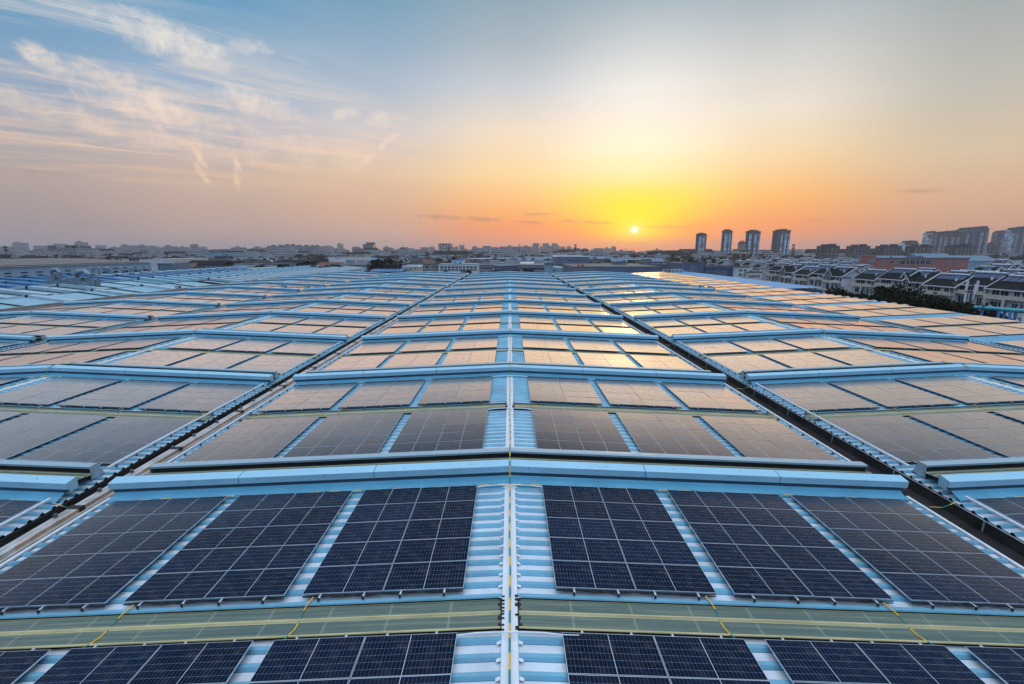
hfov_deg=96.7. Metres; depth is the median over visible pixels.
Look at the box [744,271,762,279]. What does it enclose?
white annex
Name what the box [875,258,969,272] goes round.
pink building
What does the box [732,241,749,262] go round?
domed tower
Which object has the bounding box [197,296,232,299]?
solar array
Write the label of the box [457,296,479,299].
solar array
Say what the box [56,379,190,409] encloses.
solar array
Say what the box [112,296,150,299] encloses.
solar array
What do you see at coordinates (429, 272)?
vent hood
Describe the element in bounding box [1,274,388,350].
conduit
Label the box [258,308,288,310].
solar array
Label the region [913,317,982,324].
solar array
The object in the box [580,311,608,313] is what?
solar array
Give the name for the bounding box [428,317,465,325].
solar array
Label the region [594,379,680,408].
solar array
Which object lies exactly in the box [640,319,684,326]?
solar array
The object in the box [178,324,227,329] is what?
solar array
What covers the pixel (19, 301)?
neighbour factory
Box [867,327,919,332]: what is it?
solar array
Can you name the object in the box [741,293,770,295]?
solar array
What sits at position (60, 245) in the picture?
distant block
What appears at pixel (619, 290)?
solar array
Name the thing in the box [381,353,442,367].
solar array
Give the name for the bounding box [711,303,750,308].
solar array
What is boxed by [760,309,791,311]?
solar array
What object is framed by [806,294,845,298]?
solar array
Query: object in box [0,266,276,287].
neighbour factory
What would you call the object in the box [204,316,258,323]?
solar array
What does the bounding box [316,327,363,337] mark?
solar array
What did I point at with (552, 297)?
solar array
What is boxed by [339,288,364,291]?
solar array
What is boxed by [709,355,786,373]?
solar array
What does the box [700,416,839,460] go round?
solar array
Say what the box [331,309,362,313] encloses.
solar array
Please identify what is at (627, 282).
vent hood
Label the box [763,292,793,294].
solar array
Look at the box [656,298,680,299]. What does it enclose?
solar array
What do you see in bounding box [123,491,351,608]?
solar array
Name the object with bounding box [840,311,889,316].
solar array
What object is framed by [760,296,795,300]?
solar array
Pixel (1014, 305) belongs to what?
window
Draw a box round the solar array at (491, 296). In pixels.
[481,295,503,298]
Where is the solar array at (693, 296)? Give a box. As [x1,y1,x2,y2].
[681,295,709,298]
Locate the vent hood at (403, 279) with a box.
[350,278,452,282]
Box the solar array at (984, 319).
[951,315,1020,323]
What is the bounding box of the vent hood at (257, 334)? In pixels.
[46,328,348,343]
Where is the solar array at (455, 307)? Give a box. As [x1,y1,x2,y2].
[445,304,474,309]
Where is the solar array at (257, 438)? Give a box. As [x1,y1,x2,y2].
[178,416,318,461]
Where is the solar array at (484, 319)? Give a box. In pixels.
[467,316,500,323]
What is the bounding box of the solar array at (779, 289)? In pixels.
[766,288,795,291]
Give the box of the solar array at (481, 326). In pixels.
[462,323,499,329]
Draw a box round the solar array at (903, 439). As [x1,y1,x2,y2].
[825,415,998,464]
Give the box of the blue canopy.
[815,292,907,305]
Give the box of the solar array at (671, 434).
[616,412,735,456]
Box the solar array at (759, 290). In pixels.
[746,289,774,292]
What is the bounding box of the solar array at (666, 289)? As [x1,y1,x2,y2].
[654,288,677,290]
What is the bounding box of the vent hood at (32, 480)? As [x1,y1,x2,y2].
[0,459,103,504]
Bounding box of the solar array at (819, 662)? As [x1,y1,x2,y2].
[764,638,985,683]
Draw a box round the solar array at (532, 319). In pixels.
[519,316,553,323]
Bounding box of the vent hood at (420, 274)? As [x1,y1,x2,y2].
[378,273,462,276]
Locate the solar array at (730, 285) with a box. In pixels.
[716,284,739,286]
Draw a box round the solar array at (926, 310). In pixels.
[898,308,955,313]
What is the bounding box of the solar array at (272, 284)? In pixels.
[260,284,284,285]
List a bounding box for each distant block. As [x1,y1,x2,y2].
[0,246,15,250]
[12,242,29,250]
[13,247,24,250]
[53,244,67,249]
[74,241,87,247]
[95,245,105,248]
[133,246,139,251]
[139,245,147,250]
[147,245,158,249]
[163,245,177,251]
[178,246,188,250]
[190,244,198,248]
[323,246,332,250]
[337,243,343,249]
[383,246,393,250]
[459,245,464,250]
[506,245,517,250]
[523,246,529,250]
[533,243,538,250]
[544,246,552,251]
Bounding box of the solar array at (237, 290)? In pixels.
[222,288,252,291]
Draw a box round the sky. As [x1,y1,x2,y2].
[0,0,1023,251]
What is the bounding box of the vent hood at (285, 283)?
[227,281,325,286]
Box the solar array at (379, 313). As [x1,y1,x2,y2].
[361,311,394,316]
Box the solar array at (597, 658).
[562,631,770,683]
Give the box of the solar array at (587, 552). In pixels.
[542,485,715,599]
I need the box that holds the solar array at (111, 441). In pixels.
[16,417,192,465]
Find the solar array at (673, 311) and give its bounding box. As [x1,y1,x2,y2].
[655,309,688,312]
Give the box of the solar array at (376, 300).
[363,299,388,301]
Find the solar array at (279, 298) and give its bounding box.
[260,297,291,300]
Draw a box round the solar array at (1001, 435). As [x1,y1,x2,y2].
[909,412,1023,457]
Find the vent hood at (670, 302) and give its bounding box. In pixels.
[610,299,792,307]
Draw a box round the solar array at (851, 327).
[828,325,879,330]
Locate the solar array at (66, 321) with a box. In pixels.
[33,317,101,325]
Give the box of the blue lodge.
[553,266,562,272]
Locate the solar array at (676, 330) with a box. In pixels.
[655,327,703,336]
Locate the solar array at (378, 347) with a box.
[348,340,406,354]
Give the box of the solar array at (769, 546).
[667,490,893,606]
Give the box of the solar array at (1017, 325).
[1003,324,1023,328]
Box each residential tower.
[695,233,706,251]
[720,229,732,253]
[745,230,760,255]
[771,229,790,256]
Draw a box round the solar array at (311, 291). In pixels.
[300,290,324,292]
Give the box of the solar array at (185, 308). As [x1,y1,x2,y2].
[164,306,205,311]
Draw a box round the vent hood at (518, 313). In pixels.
[397,310,622,320]
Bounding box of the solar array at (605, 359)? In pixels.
[577,353,637,366]
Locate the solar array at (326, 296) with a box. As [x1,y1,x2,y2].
[310,295,338,298]
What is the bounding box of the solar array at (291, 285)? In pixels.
[277,285,302,286]
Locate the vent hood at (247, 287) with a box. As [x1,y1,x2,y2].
[188,286,299,291]
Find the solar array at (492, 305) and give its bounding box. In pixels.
[475,303,502,308]
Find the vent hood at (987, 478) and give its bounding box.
[912,457,1023,502]
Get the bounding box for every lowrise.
[20,256,45,258]
[108,256,128,260]
[135,255,163,258]
[161,257,189,258]
[173,263,197,267]
[188,260,219,262]
[198,261,233,267]
[220,258,241,260]
[234,260,263,266]
[247,256,277,258]
[248,260,295,266]
[253,259,273,262]
[273,260,313,265]
[310,259,328,264]
[318,262,343,265]
[329,260,388,268]
[345,260,356,263]
[397,260,438,271]
[408,257,422,260]
[469,258,490,260]
[473,260,504,263]
[479,260,507,272]
[490,257,521,259]
[493,260,519,271]
[505,260,543,272]
[520,260,543,263]
[523,257,593,260]
[530,257,551,260]
[589,259,606,262]
[594,259,610,262]
[608,258,663,262]
[627,260,644,263]
[635,259,666,263]
[853,256,908,258]
[905,253,948,257]
[914,255,995,268]
[994,256,1008,258]
[1009,257,1023,265]
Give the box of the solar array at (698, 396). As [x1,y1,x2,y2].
[661,382,760,411]
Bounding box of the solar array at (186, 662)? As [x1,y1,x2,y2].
[33,639,253,683]
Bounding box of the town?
[0,246,1018,261]
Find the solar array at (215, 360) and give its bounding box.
[171,353,255,368]
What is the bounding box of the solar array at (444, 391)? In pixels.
[418,376,492,405]
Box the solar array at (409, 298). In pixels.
[394,297,420,300]
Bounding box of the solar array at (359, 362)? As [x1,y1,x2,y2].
[323,355,389,369]
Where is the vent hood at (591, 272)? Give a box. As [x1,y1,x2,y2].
[553,271,629,274]
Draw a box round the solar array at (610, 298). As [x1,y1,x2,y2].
[599,297,624,300]
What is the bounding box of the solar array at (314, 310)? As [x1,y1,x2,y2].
[297,308,333,311]
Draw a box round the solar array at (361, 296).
[344,295,374,298]
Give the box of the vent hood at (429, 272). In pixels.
[389,271,466,274]
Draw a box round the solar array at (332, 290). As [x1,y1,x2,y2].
[321,289,344,291]
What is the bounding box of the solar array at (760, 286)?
[746,286,774,287]
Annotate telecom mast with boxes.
[791,244,794,257]
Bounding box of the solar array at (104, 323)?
[71,319,136,327]
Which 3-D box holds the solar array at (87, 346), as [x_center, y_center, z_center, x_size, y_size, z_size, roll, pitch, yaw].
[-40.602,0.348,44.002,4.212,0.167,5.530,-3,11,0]
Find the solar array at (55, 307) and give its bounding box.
[30,305,79,309]
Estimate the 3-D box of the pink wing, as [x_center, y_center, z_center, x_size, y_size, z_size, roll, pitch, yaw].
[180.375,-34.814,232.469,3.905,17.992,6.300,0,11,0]
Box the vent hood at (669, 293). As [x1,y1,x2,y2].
[594,291,746,297]
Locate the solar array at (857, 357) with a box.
[815,350,907,364]
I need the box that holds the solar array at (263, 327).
[233,324,285,330]
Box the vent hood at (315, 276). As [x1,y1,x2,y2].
[283,275,360,279]
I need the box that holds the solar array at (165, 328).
[141,325,191,330]
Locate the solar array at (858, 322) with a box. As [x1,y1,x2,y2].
[830,319,885,326]
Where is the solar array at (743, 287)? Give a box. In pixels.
[728,286,754,288]
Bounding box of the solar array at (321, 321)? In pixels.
[295,317,343,325]
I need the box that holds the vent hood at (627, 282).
[574,281,688,286]
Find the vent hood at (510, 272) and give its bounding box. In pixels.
[471,271,548,274]
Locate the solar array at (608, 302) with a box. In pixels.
[605,300,629,303]
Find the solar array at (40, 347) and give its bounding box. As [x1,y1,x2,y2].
[0,341,87,354]
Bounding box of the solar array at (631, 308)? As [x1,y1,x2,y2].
[616,305,648,310]
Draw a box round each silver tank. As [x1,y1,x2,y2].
[45,278,59,285]
[58,276,70,283]
[73,279,90,285]
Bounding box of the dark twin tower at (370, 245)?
[363,242,375,251]
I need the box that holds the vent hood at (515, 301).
[419,299,600,307]
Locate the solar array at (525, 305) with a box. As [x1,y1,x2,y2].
[517,303,544,308]
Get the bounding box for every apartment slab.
[267,245,281,250]
[282,244,296,248]
[293,245,308,250]
[308,245,321,250]
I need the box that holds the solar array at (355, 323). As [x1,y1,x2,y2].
[335,319,379,326]
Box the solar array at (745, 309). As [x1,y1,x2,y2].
[731,308,762,310]
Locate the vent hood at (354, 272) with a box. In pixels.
[320,271,385,274]
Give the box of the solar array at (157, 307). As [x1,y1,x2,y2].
[132,304,181,309]
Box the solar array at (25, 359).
[0,353,73,365]
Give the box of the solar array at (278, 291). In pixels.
[265,290,291,293]
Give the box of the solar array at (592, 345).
[567,338,619,352]
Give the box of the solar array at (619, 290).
[606,289,629,292]
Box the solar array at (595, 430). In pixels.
[532,409,630,451]
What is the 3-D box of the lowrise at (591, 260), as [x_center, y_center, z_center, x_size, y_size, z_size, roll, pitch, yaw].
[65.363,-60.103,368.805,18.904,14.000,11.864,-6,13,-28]
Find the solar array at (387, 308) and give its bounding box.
[371,306,403,310]
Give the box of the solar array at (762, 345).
[727,338,799,351]
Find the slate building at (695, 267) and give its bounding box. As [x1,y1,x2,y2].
[666,261,705,272]
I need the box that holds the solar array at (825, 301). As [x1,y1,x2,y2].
[805,299,845,303]
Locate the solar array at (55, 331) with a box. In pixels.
[22,327,88,336]
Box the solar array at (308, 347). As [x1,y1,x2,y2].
[270,341,337,354]
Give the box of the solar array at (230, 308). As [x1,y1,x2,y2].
[208,306,249,311]
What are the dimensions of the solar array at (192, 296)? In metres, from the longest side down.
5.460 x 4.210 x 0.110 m
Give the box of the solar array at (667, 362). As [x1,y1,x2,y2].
[630,355,696,369]
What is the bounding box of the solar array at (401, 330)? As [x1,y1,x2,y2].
[380,327,421,333]
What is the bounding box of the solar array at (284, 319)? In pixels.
[257,316,309,323]
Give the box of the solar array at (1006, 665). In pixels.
[965,645,1023,683]
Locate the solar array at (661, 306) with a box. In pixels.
[643,304,678,309]
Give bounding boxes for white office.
[438,263,478,274]
[452,259,464,263]
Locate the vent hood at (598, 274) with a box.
[557,273,640,276]
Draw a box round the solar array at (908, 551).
[790,495,1023,611]
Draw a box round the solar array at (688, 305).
[671,303,707,308]
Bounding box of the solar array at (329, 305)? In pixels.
[310,303,348,308]
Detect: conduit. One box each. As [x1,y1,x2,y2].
[0,273,388,346]
[0,273,467,526]
[0,274,471,568]
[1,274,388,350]
[548,274,1023,570]
[552,273,1023,529]
[631,273,1023,347]
[640,276,1023,351]
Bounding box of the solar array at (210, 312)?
[194,311,226,313]
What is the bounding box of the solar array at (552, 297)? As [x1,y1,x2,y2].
[540,296,562,299]
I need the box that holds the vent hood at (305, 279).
[258,278,344,282]
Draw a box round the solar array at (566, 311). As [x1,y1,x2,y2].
[548,309,577,312]
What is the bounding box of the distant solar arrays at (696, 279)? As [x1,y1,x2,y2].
[260,272,739,291]
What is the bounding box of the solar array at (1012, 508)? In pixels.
[974,496,1023,525]
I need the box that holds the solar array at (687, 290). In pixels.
[675,289,698,291]
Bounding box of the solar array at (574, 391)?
[527,376,601,405]
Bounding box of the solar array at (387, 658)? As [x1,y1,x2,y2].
[248,631,456,683]
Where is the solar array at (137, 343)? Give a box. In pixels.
[94,337,178,350]
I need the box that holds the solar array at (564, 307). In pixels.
[545,304,574,309]
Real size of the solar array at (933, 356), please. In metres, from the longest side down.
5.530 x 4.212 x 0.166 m
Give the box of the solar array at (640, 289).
[626,288,648,291]
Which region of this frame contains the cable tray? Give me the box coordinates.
[0,281,457,569]
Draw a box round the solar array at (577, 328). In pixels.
[559,325,598,331]
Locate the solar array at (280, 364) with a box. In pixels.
[231,355,309,373]
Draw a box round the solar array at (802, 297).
[782,295,820,299]
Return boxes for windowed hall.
[0,258,151,276]
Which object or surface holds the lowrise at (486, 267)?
on the ground
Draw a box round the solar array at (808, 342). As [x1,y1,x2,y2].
[773,336,850,349]
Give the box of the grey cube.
[157,263,189,269]
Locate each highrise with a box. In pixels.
[900,240,915,250]
[922,231,935,245]
[930,231,946,252]
[946,230,960,245]
[956,227,973,243]
[968,226,988,254]
[986,242,994,253]
[991,230,1004,254]
[1000,227,1018,255]
[1014,226,1023,256]
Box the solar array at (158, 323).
[128,319,189,327]
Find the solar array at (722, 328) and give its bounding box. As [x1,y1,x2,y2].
[694,325,744,331]
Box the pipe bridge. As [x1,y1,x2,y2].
[973,305,1023,319]
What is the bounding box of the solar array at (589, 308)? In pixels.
[574,306,603,310]
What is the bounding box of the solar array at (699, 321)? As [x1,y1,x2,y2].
[675,317,723,324]
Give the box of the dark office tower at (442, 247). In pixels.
[438,244,452,250]
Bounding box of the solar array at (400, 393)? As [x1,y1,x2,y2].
[338,379,425,409]
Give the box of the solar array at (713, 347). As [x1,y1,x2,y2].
[681,340,747,354]
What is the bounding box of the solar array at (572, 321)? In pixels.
[554,317,590,325]
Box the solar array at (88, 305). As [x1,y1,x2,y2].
[60,303,113,308]
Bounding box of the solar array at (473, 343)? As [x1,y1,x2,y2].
[451,336,497,349]
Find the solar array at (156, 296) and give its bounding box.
[138,295,173,298]
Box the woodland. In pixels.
[2,251,1023,262]
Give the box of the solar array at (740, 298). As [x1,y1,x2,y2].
[728,297,757,300]
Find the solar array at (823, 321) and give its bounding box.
[793,317,850,324]
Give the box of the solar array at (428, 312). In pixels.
[409,311,439,314]
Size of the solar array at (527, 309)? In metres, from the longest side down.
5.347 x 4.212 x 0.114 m
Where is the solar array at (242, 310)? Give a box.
[224,309,258,312]
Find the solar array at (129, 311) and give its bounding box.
[105,310,149,313]
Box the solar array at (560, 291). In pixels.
[556,290,576,293]
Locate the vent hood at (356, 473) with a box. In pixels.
[108,447,908,504]
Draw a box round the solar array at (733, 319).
[710,315,761,323]
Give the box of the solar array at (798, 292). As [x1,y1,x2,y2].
[785,291,815,293]
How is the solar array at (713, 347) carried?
on the factory building at (480, 602)
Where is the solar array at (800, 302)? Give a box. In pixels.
[782,300,818,304]
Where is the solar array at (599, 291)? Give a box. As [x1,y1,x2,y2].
[586,290,607,293]
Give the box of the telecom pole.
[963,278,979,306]
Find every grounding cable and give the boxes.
[0,275,326,319]
[0,280,399,388]
[3,499,92,507]
[83,605,133,647]
[112,484,496,501]
[283,597,313,639]
[508,394,510,683]
[524,484,955,507]
[620,280,1023,389]
[705,596,735,638]
[883,602,933,644]
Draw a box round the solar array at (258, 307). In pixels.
[238,304,280,309]
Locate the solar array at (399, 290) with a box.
[391,289,413,292]
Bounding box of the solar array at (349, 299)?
[336,298,363,300]
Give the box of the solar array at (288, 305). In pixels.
[268,303,307,308]
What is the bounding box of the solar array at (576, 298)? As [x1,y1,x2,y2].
[564,297,587,300]
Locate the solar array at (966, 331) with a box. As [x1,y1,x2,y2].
[926,327,1002,336]
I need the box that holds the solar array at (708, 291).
[695,290,719,292]
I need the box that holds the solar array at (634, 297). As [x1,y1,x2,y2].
[621,296,647,299]
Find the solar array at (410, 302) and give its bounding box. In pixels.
[390,300,414,303]
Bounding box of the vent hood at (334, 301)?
[226,299,409,307]
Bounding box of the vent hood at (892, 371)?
[740,361,1023,386]
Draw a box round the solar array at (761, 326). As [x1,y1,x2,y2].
[734,323,786,330]
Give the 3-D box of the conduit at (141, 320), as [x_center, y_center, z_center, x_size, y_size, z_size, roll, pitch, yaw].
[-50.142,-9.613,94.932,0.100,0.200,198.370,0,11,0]
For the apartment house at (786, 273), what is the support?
on the ground
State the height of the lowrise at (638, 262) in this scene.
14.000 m
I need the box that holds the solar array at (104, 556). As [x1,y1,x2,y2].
[0,496,227,614]
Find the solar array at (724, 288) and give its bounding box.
[715,287,734,289]
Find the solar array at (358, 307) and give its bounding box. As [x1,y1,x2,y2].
[340,304,376,309]
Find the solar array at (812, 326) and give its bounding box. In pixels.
[788,323,837,328]
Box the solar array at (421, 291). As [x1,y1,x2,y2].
[413,290,433,293]
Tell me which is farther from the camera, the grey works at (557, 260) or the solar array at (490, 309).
the grey works at (557, 260)
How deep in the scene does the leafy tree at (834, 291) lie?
121.58 m
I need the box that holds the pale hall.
[138,258,208,270]
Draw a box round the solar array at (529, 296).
[516,294,538,298]
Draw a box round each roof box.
[611,261,626,264]
[641,261,659,264]
[651,264,666,268]
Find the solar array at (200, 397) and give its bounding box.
[138,382,257,412]
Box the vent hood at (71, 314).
[0,310,154,321]
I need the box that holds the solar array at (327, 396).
[258,382,358,412]
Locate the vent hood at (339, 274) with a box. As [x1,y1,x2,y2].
[303,273,374,276]
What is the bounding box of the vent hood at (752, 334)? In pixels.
[671,328,969,343]
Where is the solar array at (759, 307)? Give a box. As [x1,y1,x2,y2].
[738,304,780,309]
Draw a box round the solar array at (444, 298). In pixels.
[432,297,455,300]
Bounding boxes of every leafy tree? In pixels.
[277,263,289,266]
[366,259,380,269]
[377,258,393,268]
[522,268,533,271]
[824,286,848,295]
[835,290,868,298]
[854,291,893,302]
[870,289,897,302]
[872,284,925,298]
[885,292,916,306]
[907,298,921,306]
[914,292,955,308]
[937,301,994,315]
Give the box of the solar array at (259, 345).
[219,338,291,352]
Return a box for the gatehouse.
[953,301,1018,320]
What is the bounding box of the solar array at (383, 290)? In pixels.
[369,288,393,291]
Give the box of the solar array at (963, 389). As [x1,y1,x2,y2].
[894,375,1023,404]
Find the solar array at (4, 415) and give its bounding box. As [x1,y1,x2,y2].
[0,412,21,420]
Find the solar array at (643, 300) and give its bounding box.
[630,299,656,301]
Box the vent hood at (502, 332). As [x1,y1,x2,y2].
[361,328,658,343]
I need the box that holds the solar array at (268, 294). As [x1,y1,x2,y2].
[258,293,274,296]
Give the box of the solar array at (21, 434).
[0,413,107,458]
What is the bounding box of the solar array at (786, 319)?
[761,316,813,323]
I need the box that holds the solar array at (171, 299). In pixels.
[156,298,187,300]
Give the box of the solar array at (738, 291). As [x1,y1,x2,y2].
[728,290,753,292]
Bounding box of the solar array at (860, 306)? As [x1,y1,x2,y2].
[835,304,883,309]
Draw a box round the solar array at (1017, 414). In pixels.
[993,410,1023,421]
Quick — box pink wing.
[859,256,875,267]
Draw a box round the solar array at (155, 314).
[140,311,179,317]
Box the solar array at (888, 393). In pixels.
[827,379,958,408]
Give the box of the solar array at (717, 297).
[704,296,734,299]
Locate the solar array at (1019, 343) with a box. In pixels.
[995,340,1023,347]
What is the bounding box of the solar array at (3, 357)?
[0,355,20,359]
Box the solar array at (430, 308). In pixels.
[416,306,445,310]
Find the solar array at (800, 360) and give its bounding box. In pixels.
[762,352,847,367]
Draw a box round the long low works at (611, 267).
[560,263,662,272]
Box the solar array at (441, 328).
[421,325,460,331]
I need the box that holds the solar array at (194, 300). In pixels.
[184,299,213,301]
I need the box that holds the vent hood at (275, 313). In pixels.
[158,310,385,320]
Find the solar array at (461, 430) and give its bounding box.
[388,409,487,452]
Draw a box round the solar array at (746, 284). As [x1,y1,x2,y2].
[733,284,759,285]
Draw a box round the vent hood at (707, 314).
[634,310,859,320]
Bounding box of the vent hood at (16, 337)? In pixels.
[0,333,45,343]
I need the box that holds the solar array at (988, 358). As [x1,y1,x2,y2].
[943,352,1023,364]
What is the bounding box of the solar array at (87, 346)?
[42,339,132,352]
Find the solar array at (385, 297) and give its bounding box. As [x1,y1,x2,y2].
[369,296,398,299]
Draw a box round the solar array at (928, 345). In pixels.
[882,338,972,351]
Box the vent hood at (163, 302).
[62,299,221,307]
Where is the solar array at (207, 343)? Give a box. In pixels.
[167,336,245,349]
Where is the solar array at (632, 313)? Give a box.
[625,311,658,316]
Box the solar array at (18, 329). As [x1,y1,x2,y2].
[0,326,54,332]
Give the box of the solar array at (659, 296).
[645,294,674,298]
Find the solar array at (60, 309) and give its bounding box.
[49,308,76,310]
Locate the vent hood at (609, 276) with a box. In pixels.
[561,275,653,279]
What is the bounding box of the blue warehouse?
[205,253,259,257]
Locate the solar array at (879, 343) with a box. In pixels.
[837,336,922,349]
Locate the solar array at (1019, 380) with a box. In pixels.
[990,376,1023,384]
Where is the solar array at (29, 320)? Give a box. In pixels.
[0,316,68,323]
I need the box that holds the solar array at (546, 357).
[524,350,578,364]
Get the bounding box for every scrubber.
[44,268,62,284]
[65,269,90,284]
[87,272,100,286]
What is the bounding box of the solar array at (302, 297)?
[285,296,314,299]
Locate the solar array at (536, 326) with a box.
[520,323,557,329]
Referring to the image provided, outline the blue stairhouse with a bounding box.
[544,263,553,274]
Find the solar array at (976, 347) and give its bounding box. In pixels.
[928,340,1023,353]
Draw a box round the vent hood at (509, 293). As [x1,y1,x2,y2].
[433,291,585,297]
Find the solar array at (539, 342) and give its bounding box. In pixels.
[522,336,568,349]
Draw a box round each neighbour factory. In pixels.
[0,265,318,298]
[0,266,252,281]
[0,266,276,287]
[0,281,212,308]
[171,266,368,283]
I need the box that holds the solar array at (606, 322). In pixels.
[589,319,628,326]
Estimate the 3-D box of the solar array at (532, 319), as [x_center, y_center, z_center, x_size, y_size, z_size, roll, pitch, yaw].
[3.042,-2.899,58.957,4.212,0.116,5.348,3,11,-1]
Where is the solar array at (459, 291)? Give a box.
[443,290,463,293]
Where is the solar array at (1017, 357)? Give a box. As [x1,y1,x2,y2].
[995,354,1023,360]
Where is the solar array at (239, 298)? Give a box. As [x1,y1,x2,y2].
[223,297,256,300]
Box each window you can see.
[824,270,830,281]
[900,275,907,286]
[976,297,981,304]
[989,301,997,306]
[992,290,999,294]
[1000,290,1008,295]
[1011,303,1017,307]
[1014,291,1020,296]
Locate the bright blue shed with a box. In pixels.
[369,269,404,272]
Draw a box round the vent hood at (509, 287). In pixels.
[444,285,575,291]
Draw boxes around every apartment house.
[709,258,721,265]
[717,259,732,265]
[733,260,745,265]
[741,260,757,270]
[751,262,767,280]
[764,263,777,280]
[765,263,792,281]
[771,258,782,261]
[778,264,805,283]
[791,266,820,288]
[797,259,809,261]
[805,262,820,265]
[808,264,837,292]
[821,266,860,292]
[827,260,841,265]
[837,262,856,265]
[850,269,886,295]
[851,265,869,269]
[858,264,874,268]
[875,268,921,290]
[899,270,941,299]
[916,267,940,271]
[921,273,971,302]
[946,270,974,273]
[952,271,1009,304]
[972,265,1002,270]
[983,274,1023,321]
[989,264,1017,268]
[990,259,1014,263]
[999,269,1023,273]
[1011,264,1023,269]
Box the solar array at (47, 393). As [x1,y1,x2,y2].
[0,376,122,406]
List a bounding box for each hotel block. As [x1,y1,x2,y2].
[32,246,56,255]
[51,250,70,254]
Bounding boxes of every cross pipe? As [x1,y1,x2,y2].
[457,631,571,636]
[477,484,541,487]
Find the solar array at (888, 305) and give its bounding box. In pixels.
[865,303,913,307]
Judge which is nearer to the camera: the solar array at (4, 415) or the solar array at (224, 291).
the solar array at (4, 415)
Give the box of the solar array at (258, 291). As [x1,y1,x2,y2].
[243,289,273,292]
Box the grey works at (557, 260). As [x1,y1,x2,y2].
[552,253,589,265]
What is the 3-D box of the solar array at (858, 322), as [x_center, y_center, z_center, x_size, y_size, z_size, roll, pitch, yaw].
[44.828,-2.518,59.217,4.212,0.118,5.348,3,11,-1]
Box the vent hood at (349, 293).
[272,291,425,297]
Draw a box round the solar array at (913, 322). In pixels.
[883,319,945,326]
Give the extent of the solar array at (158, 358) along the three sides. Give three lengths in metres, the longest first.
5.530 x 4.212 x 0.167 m
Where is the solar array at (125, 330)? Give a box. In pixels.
[99,327,152,332]
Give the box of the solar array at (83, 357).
[34,351,124,363]
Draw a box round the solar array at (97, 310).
[72,308,120,312]
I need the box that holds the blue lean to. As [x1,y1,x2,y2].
[674,271,821,293]
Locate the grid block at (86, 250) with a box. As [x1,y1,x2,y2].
[58,245,99,255]
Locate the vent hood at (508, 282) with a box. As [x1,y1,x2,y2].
[452,281,567,286]
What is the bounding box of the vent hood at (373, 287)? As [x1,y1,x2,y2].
[305,285,437,291]
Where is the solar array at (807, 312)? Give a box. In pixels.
[793,311,824,313]
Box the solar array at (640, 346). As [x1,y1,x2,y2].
[613,340,671,354]
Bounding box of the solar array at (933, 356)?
[891,350,980,362]
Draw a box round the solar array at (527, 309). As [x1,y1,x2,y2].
[518,308,546,311]
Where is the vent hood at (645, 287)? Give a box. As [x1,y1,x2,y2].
[582,285,713,291]
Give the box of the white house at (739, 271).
[726,265,749,277]
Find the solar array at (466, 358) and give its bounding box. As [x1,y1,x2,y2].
[441,350,495,364]
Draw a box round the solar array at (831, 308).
[808,305,854,310]
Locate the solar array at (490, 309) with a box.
[473,308,501,311]
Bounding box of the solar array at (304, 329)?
[275,325,323,332]
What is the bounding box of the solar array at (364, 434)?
[283,412,403,456]
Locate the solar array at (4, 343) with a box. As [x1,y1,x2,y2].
[0,342,17,345]
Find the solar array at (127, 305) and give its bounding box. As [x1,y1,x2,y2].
[101,303,154,308]
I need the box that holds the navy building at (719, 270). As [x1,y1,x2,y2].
[704,265,733,276]
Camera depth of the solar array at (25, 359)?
38.17 m
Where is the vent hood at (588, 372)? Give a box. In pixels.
[293,362,726,386]
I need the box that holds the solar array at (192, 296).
[173,295,211,298]
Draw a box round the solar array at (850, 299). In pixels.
[832,298,872,301]
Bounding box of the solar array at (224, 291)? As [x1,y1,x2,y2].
[214,291,233,292]
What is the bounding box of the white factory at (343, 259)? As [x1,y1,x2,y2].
[328,256,370,262]
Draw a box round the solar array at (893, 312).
[865,309,922,315]
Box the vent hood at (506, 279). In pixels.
[458,278,561,282]
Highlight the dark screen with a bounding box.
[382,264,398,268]
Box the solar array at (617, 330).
[598,327,639,333]
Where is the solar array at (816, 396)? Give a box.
[760,381,879,411]
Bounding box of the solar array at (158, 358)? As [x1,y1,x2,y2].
[109,351,201,365]
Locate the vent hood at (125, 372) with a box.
[0,362,278,386]
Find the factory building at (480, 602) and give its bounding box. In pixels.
[0,272,1023,683]
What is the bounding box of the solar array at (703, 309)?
[686,308,722,311]
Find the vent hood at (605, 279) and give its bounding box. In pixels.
[567,278,669,282]
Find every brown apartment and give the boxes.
[815,244,839,259]
[845,244,870,256]
[874,244,902,255]
[904,244,933,255]
[944,244,975,254]
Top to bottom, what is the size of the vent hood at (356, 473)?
1.455 m
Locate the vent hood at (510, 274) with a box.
[468,273,551,276]
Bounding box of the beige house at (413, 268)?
[402,265,422,271]
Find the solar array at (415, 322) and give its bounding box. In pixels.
[391,319,430,326]
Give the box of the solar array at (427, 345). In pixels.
[399,338,451,352]
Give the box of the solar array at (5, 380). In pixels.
[0,376,27,383]
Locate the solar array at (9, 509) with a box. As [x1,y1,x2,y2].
[0,499,40,523]
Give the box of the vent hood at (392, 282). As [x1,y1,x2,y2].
[330,281,445,286]
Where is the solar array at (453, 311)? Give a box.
[442,309,470,312]
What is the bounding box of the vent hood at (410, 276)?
[366,275,458,279]
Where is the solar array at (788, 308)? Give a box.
[769,306,809,310]
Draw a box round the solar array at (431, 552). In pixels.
[302,485,477,601]
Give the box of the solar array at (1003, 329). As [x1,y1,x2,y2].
[961,325,1023,334]
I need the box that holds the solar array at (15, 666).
[0,648,50,683]
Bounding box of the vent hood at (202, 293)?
[135,291,266,297]
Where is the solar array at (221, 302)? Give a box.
[211,300,237,304]
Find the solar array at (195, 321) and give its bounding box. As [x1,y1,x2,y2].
[166,317,225,325]

